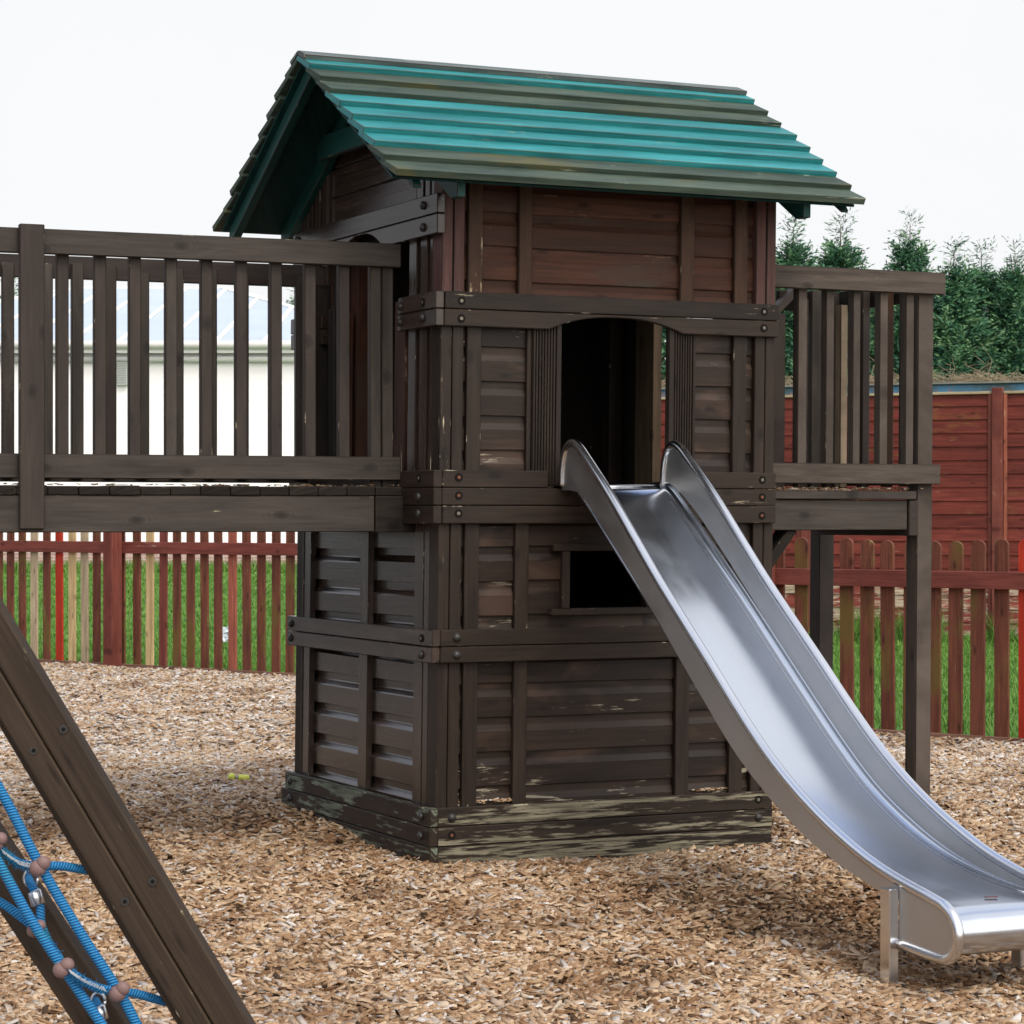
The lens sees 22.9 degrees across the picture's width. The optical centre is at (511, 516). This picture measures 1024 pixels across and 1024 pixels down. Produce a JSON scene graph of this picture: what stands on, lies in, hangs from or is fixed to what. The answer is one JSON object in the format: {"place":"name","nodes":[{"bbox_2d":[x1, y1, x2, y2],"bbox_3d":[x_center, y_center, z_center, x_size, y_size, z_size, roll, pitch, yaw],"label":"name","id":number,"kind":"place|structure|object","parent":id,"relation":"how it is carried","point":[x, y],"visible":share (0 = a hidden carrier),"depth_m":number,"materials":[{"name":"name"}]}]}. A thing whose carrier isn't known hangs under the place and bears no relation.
{"place":"outdoors","nodes":[
{"label":"outdoors","id":0,"kind":"place"},
{"bbox_2d":[3,557,1017,737],"bbox_3d":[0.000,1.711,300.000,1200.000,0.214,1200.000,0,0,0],"label":"lawn","id":1,"kind":"structure","parent":0,"point":[1015,730],"depth_m":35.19,"materials":[{"name":"plant"}]},
{"bbox_2d":[0,277,17,298],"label":"conifer tree","id":2,"kind":"object","parent":1,"relation":"on","point":[14,289],"visible":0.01,"depth_m":97.94,"materials":[{"name":"green plant"}]},
{"bbox_2d":[0,287,296,571],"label":"hall building","id":3,"kind":"structure","parent":1,"relation":"on","point":[258,375],"depth_m":76.00,"materials":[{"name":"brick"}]},
{"bbox_2d":[223,626,227,641],"bbox_3d":[-3.610,1.481,31.817,0.190,0.208,0.087,0,0,0],"label":"plastic bag","id":4,"kind":"object","parent":1,"relation":"on","point":[225,634],"visible":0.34,"depth_m":31.82,"materials":[{"name":"white plastic"}]},
{"bbox_2d":[283,287,293,304],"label":"conifer tree","id":5,"kind":"object","parent":1,"relation":"on","point":[292,301],"depth_m":111.86,"materials":[{"name":"green plant"}]},
{"bbox_2d":[661,317,675,387],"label":"conifer tree","id":6,"kind":"object","parent":1,"relation":"on","point":[663,352],"visible":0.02,"depth_m":42.72,"materials":[{"name":"green plant"}]},
{"bbox_2d":[775,211,847,385],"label":"conifer tree","id":7,"kind":"object","parent":1,"relation":"on","point":[795,254],"visible":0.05,"depth_m":41.81,"materials":[{"name":"green plant"}]},
{"bbox_2d":[661,387,1023,639],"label":"panel fence","id":8,"kind":"object","parent":1,"relation":"on","point":[978,454],"visible":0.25,"depth_m":32.89,"materials":[{"name":"brown wood"}]},
{"bbox_2d":[661,381,1023,396],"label":"storage container","id":9,"kind":"object","parent":1,"relation":"on","point":[975,386],"visible":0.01,"depth_m":35.81,"materials":[{"name":"blue metal"}]},
{"bbox_2d":[661,345,1023,387],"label":"dry brush","id":10,"kind":"object","parent":9,"relation":"on","point":[973,378],"visible":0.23,"depth_m":36.05,"materials":[{"name":"plant"}]},
{"bbox_2d":[814,207,895,379],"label":"conifer tree","id":11,"kind":"object","parent":1,"relation":"on","point":[834,256],"visible":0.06,"depth_m":42.35,"materials":[{"name":"green plant"}]},
{"bbox_2d":[870,207,957,382],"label":"conifer tree","id":12,"kind":"object","parent":1,"relation":"on","point":[908,257],"visible":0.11,"depth_m":41.87,"materials":[{"name":"green plant"}]},
{"bbox_2d":[893,232,1023,382],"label":"conifer tree","id":13,"kind":"object","parent":1,"relation":"on","point":[956,301],"visible":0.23,"depth_m":41.26,"materials":[{"name":"green plant"}]},
{"bbox_2d":[949,236,1023,380],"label":"conifer tree","id":14,"kind":"object","parent":1,"relation":"on","point":[985,279],"visible":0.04,"depth_m":42.09,"materials":[{"name":"green plant"}]},
{"bbox_2d":[973,235,1023,380],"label":"conifer tree","id":15,"kind":"object","parent":1,"relation":"on","point":[1009,295],"visible":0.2,"depth_m":41.55,"materials":[{"name":"green plant"}]},
{"bbox_2d":[0,483,1023,1023],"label":"ground","id":16,"kind":"structure","parent":0,"point":[258,740],"depth_m":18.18,"materials":[{"name":"brown wood"}]},
{"bbox_2d":[0,597,255,1023],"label":"climbing frame","id":17,"kind":"object","parent":16,"relation":"on","point":[124,869],"visible":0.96,"depth_m":7.04,"materials":[{"name":"brown wood"}]},
{"bbox_2d":[0,780,165,1023],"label":"rope net","id":18,"kind":"object","parent":17,"relation":"hanging from","point":[114,989],"visible":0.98,"depth_m":7.01,"materials":[{"name":"fabric"}]},
{"bbox_2d":[0,532,296,675],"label":"picket fence","id":19,"kind":"object","parent":16,"relation":"on","point":[114,548],"visible":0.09,"depth_m":26.51,"materials":[{"name":"brown wood"}]},
{"bbox_2d":[0,223,414,532],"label":"footbridge","id":20,"kind":"object","parent":16,"relation":"on","point":[31,502],"visible":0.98,"depth_m":11.81,"materials":[{"name":"brown wood"}]},
{"bbox_2d":[228,773,248,780],"bbox_3d":[-1.650,1.573,15.273,0.126,0.043,0.043,3,0,5],"label":"plastic toy","id":21,"kind":"object","parent":16,"relation":"on","point":[233,776],"visible":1,"depth_m":15.26,"materials":[{"name":"yellow plastic"}]},
{"bbox_2d":[212,50,865,863],"bbox_3d":[0.075,-0.285,12.966,2.531,4.011,2.520,0,0,-25],"label":"playhouse","id":22,"kind":"object","parent":16,"relation":"on","point":[572,246],"visible":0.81,"depth_m":12.21,"materials":[{"name":"brown wood"}]},
{"bbox_2d":[548,544,651,615],"bbox_3d":[0.428,0.299,12.133,0.565,0.338,0.077,0,0,-25],"label":"window frame","id":23,"kind":"structure","parent":22,"relation":"in","point":[564,550],"depth_m":12.03,"materials":[{"name":"brown wood"}]},
{"bbox_2d":[554,439,1023,985],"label":"slide","id":24,"kind":"object","parent":16,"relation":"on","point":[834,781],"visible":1,"depth_m":10.71,"materials":[{"name":"silver metal"}]},
{"bbox_2d":[772,265,944,795],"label":"viewing platform","id":25,"kind":"structure","parent":16,"relation":"on","point":[830,441],"depth_m":13.26,"materials":[{"name":"brown wood"}]},
{"bbox_2d":[772,537,1023,743],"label":"picket fence","id":26,"kind":"object","parent":16,"relation":"on","point":[978,580],"visible":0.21,"depth_m":18.21,"materials":[{"name":"red paint"}]},
{"bbox_2d":[0,0,1023,358],"label":"sky","id":27,"kind":"structure","parent":0,"point":[136,116],"materials":[{"name":"white"}]}
]}

